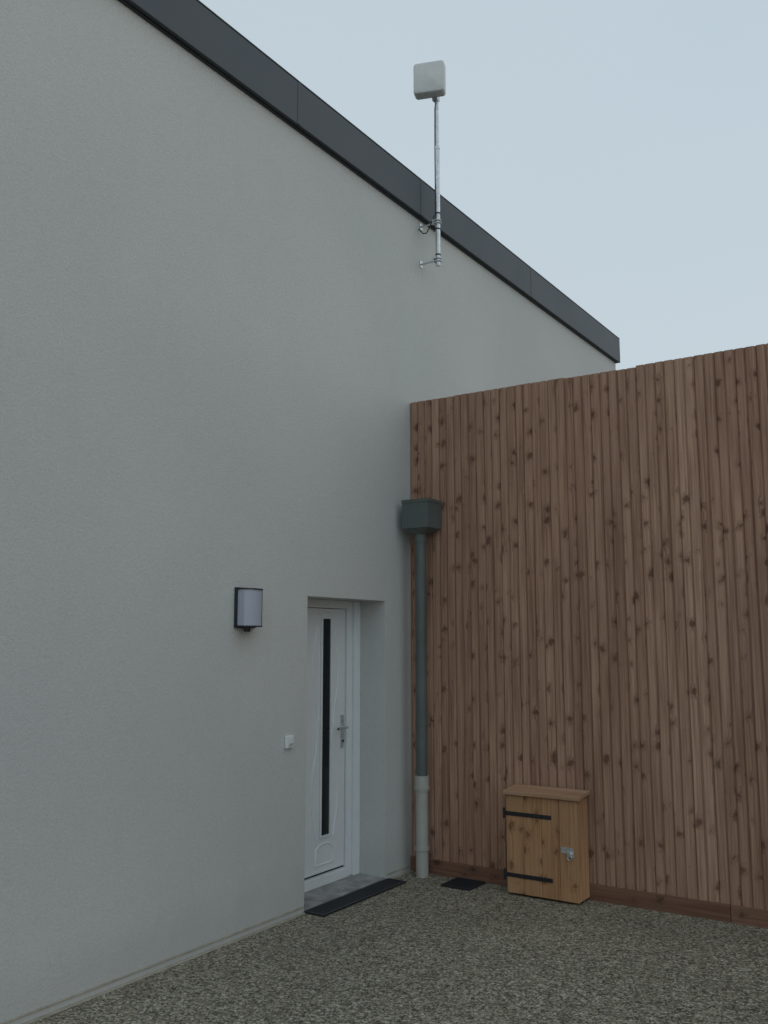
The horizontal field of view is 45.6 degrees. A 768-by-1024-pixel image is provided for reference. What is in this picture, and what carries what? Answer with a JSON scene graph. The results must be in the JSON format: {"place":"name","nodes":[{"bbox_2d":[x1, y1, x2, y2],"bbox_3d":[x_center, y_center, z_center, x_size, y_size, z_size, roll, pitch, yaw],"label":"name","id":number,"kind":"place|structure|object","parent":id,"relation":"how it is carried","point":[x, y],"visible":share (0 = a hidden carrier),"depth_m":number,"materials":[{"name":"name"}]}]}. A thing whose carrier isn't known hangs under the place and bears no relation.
{"place":"outdoors","nodes":[
{"label":"outdoors","id":0,"kind":"place"},
{"bbox_2d":[319,610,332,615],"bbox_3d":[-0.431,0.750,6.770,0.016,0.041,0.174,-5,-9,33],"label":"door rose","id":1,"kind":"object","parent":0,"point":[321,612],"depth_m":6.76,"materials":[{"name":"white plastic"}]},
{"bbox_2d":[31,871,767,1023],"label":"ground","id":2,"kind":"structure","parent":0,"point":[414,949],"depth_m":4.87,"materials":[{"name":"grey gravel"}]},
{"bbox_2d":[22,912,305,1023],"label":"mortar joint","id":3,"kind":"object","parent":2,"relation":"on","point":[140,978],"visible":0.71,"depth_m":4.82,"materials":[{"name":"grey concrete"}]},
{"bbox_2d":[0,0,615,1023],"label":"walls","id":4,"kind":"structure","parent":2,"relation":"on","point":[240,330],"depth_m":5.29,"materials":[{"name":"paint"}]},
{"bbox_2d":[0,906,303,1023],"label":"base profile","id":5,"kind":"object","parent":4,"relation":"attached to","point":[64,999],"visible":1,"depth_m":4.75,"materials":[{"name":"grey metal"}]},
{"bbox_2d":[125,0,298,125],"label":"fascia","id":6,"kind":"structure","parent":4,"relation":"attached to","point":[199,29],"depth_m":5.83,"materials":[{"name":"grey metal"}]},
{"bbox_2d":[297,82,301,124],"bbox_3d":[-0.597,-2.884,6.444,0.005,0.315,0.040,-5,-9,33],"label":"fascia joint","id":7,"kind":"object","parent":6,"relation":"attached to","point":[299,101],"visible":1,"depth_m":6.44,"materials":[{"name":"grey metal"}]},
{"bbox_2d":[234,587,262,631],"bbox_3d":[-0.819,0.600,5.610,0.107,0.271,0.182,-5,-9,33],"label":"wall lamp","id":8,"kind":"object","parent":4,"relation":"attached to","point":[247,609],"visible":1,"depth_m":5.56,"materials":[{"name":"glass"}]},
{"bbox_2d":[285,735,293,748],"bbox_3d":[-0.608,1.482,5.881,0.028,0.080,0.075,-5,-9,33],"label":"doorbell","id":9,"kind":"object","parent":4,"relation":"attached to","point":[289,741],"visible":1,"depth_m":5.86,"materials":[{"name":"white plastic"}]},
{"bbox_2d":[307,599,347,608],"bbox_3d":[-0.512,0.670,6.684,0.085,0.059,0.746,-5,-9,33],"label":"frame head","id":10,"kind":"object","parent":4,"relation":"attached to","point":[328,604],"visible":0.55,"depth_m":6.75},
{"bbox_2d":[343,601,352,875],"bbox_3d":[-0.272,1.691,6.919,0.075,2.017,0.140,-5,-9,33],"label":"frame lock side","id":11,"kind":"object","parent":4,"relation":"attached to","point":[348,746],"visible":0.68,"depth_m":6.85,"materials":[{"name":"white plastic"}]},
{"bbox_2d":[351,601,359,874],"bbox_3d":[-0.212,1.691,6.918,0.024,2.017,0.075,-5,-9,33],"label":"frame lock rebate","id":12,"kind":"object","parent":4,"relation":"attached to","point":[355,866],"visible":1,"depth_m":6.90,"materials":[{"name":"white plastic"}]},
{"bbox_2d":[296,85,421,215],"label":"fascia","id":13,"kind":"structure","parent":4,"relation":"attached to","point":[323,124],"depth_m":7.04,"materials":[{"name":"grey metal"}]},
{"bbox_2d":[118,0,616,362],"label":"fascia drip","id":14,"kind":"object","parent":4,"relation":"attached to","point":[162,30],"visible":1,"depth_m":6.65},
{"bbox_2d":[387,865,410,874],"bbox_3d":[0.121,2.682,6.846,0.007,0.009,0.340,-5,-9,33],"label":"base profile","id":15,"kind":"object","parent":4,"relation":"attached to","point":[398,869],"visible":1,"depth_m":6.83,"materials":[{"name":"grey metal"}]},
{"bbox_2d":[413,60,445,268],"bbox_3d":[0.406,-2.980,7.838,0.270,1.808,0.193,-2,-8,14],"label":"roof antenna","id":16,"kind":"object","parent":4,"relation":"attached to","point":[429,79],"visible":1,"depth_m":7.84,"materials":[{"name":"metal"}]},
{"bbox_2d":[419,182,530,297],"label":"fascia","id":17,"kind":"structure","parent":4,"relation":"attached to","point":[465,233],"depth_m":8.66,"materials":[{"name":"grey metal"}]},
{"bbox_2d":[530,270,619,362],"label":"fascia","id":18,"kind":"structure","parent":4,"relation":"attached to","point":[554,301],"depth_m":10.66,"materials":[{"name":"grey metal"}]},
{"bbox_2d":[531,268,619,338],"bbox_3d":[2.166,-2.421,10.956,0.403,0.010,2.768,-5,-9,33],"label":"coping","id":19,"kind":"object","parent":18,"relation":"on","point":[574,302],"visible":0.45,"depth_m":10.69,"materials":[{"name":"metal"}]},
{"bbox_2d":[304,873,384,910],"bbox_3d":[-0.391,2.660,6.374,0.334,0.052,0.948,-5,-9,33],"label":"threshold","id":20,"kind":"object","parent":2,"relation":"on","point":[331,891],"visible":0.41,"depth_m":6.37,"materials":[{"name":"concrete"}]},
{"bbox_2d":[304,867,346,892],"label":"sill","id":21,"kind":"structure","parent":20,"relation":"on","point":[320,880],"depth_m":6.48,"materials":[{"name":"white plastic"}]},
{"bbox_3d":[-0.735,1.593,6.216,0.085,2.017,0.060,-5,-9,33],"label":"frame","id":22,"kind":"object","parent":20,"relation":"on","visible":0},
{"bbox_2d":[304,608,344,877],"bbox_3d":[-0.521,1.631,6.555,0.055,1.871,0.738,-5,-9,33],"label":"door leaf","id":23,"kind":"object","parent":22,"relation":"attached to","point":[324,851],"visible":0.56,"depth_m":6.62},
{"bbox_2d":[310,627,318,840],"bbox_3d":[-0.499,1.580,6.548,0.018,1.504,0.087,-5,-9,33],"label":"door moulding","id":24,"kind":"object","parent":23,"relation":"attached to","point":[317,735],"depth_m":6.57,"materials":[{"name":"white plastic"}]},
{"bbox_2d":[319,617,322,838],"bbox_3d":[-0.455,1.547,6.606,0.012,1.570,0.018,-5,-9,33],"label":"glass bead","id":25,"kind":"object","parent":23,"relation":"attached to","point":[320,770],"visible":1,"depth_m":6.59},
{"bbox_2d":[304,865,342,879],"bbox_3d":[-0.527,2.564,6.430,0.051,0.012,0.746,-5,-9,33],"label":"sill seal","id":26,"kind":"object","parent":23,"relation":"attached to","point":[322,872],"visible":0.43,"depth_m":6.52,"materials":[{"name":"black rubber"}]},
{"bbox_2d":[315,841,332,866],"bbox_3d":[-0.431,2.446,6.533,0.016,0.155,0.214,-5,-9,33],"label":"door panel moulding","id":27,"kind":"object","parent":23,"relation":"attached to","point":[327,842],"depth_m":6.52,"materials":[{"name":"white plastic"}]},
{"bbox_2d":[321,619,329,835],"bbox_3d":[-0.427,1.554,6.655,0.003,1.540,0.096,-5,-9,33],"label":"glass strip","id":28,"kind":"object","parent":23,"relation":"attached to","point":[326,727],"visible":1,"depth_m":6.66,"materials":[{"name":"black glass"}]},
{"bbox_2d":[329,617,332,835],"bbox_3d":[-0.392,1.560,6.700,0.012,1.570,0.018,-5,-9,33],"label":"glass bead","id":29,"kind":"object","parent":23,"relation":"attached to","point":[330,738],"visible":1,"depth_m":6.69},
{"bbox_2d":[332,627,339,834],"bbox_3d":[-0.361,1.609,6.755,0.018,1.504,0.087,-5,-9,33],"label":"door moulding","id":30,"kind":"object","parent":23,"relation":"attached to","point":[333,731],"depth_m":6.72,"materials":[{"name":"white plastic"}]},
{"bbox_2d":[340,715,343,747],"bbox_3d":[-0.312,1.637,6.815,0.009,0.240,0.036,-5,-9,33],"label":"handle plate","id":31,"kind":"object","parent":23,"relation":"attached to","point":[342,733],"visible":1,"depth_m":6.81,"materials":[{"name":"silver metal"}]},
{"bbox_2d":[337,726,348,729],"bbox_3d":[-0.302,1.599,6.745,0.024,0.022,0.117,-5,-9,33],"label":"door handle","id":32,"kind":"object","parent":31,"relation":"attached to","point":[343,728],"visible":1,"depth_m":6.73,"materials":[{"name":"silver metal"}]},
{"bbox_2d":[304,878,405,916],"bbox_3d":[-0.177,2.630,6.248,0.157,0.010,0.990,-5,-9,33],"label":"drain grate","id":33,"kind":"object","parent":2,"relation":"on","point":[345,901],"visible":1,"depth_m":6.20,"materials":[{"name":"black plastic"}]},
{"bbox_2d":[391,870,412,878],"bbox_3d":[0.127,2.727,6.836,0.021,0.026,0.340,-5,-9,33],"label":"mortar joint","id":34,"kind":"object","parent":2,"relation":"on","point":[401,874],"visible":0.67,"depth_m":6.83,"materials":[{"name":"grey concrete"}]},
{"bbox_2d":[441,877,484,890],"bbox_3d":[0.569,2.673,6.560,0.230,0.010,0.240,-5,-9,33],"label":"drain grate","id":35,"kind":"object","parent":2,"relation":"on","point":[463,883],"visible":1,"depth_m":6.55,"materials":[{"name":"black plastic"}]},
{"bbox_2d":[503,784,589,903],"bbox_3d":[1.118,2.274,6.292,0.571,0.705,0.212,-5,-9,33],"label":"wooden meter cabinet","id":36,"kind":"object","parent":2,"relation":"on","point":[547,845],"visible":1,"depth_m":6.21,"materials":[{"name":"brown wood"}]},
{"bbox_2d":[411,343,767,928],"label":"wooden fence","id":37,"kind":"object","parent":2,"relation":"on","point":[597,585],"visible":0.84,"depth_m":6.35,"materials":[{"name":"brown wood"}]},
{"bbox_2d":[401,498,440,877],"bbox_3d":[0.311,1.316,7.010,0.243,2.830,0.274,-5,-9,33],"label":"downpipe","id":38,"kind":"object","parent":37,"relation":"attached to","point":[421,519],"visible":1,"depth_m":6.99,"materials":[{"name":"grey metal"}]},
{"bbox_2d":[421,180,422,215],"bbox_3d":[0.325,-2.692,7.823,0.005,0.315,0.040,-5,-9,33],"label":"fascia joint","id":39,"kind":"object","parent":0,"point":[421,197],"visible":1,"depth_m":7.82,"materials":[{"name":"grey metal"}]},
{"bbox_2d":[199,0,767,370],"label":"sky","id":40,"kind":"structure","parent":0,"point":[618,149],"materials":[{"name":"blue"}]},
{"bbox_2d":[531,269,532,296],"bbox_3d":[1.566,-2.433,9.681,0.005,0.315,0.040,-5,-9,33],"label":"fascia joint","id":41,"kind":"object","parent":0,"point":[531,284],"visible":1,"depth_m":9.68,"materials":[{"name":"grey metal"}]},
{"bbox_3d":[-0.774,-1.762,14.478,9.150,0.319,0.046,-5,-9,33],"label":"fascia","id":42,"kind":"object","parent":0,"visible":0},
{"bbox_2d":[197,0,299,81],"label":"coping","id":43,"kind":"object","parent":42,"relation":"on","point":[241,35],"visible":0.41,"depth_m":6.01,"materials":[{"name":"metal"}]},
{"bbox_2d":[300,82,421,179],"bbox_3d":[-0.301,-2.936,7.264,0.403,0.010,1.668,-5,-9,33],"label":"coping","id":44,"kind":"object","parent":42,"relation":"on","point":[359,130],"visible":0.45,"depth_m":7.06,"materials":[{"name":"metal"}]},
{"bbox_2d":[422,180,530,267],"bbox_3d":[0.780,-2.710,8.883,0.403,0.010,2.248,-5,-9,33],"label":"coping","id":45,"kind":"object","parent":42,"relation":"on","point":[476,223],"visible":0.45,"depth_m":8.66,"materials":[{"name":"metal"}]}
]}

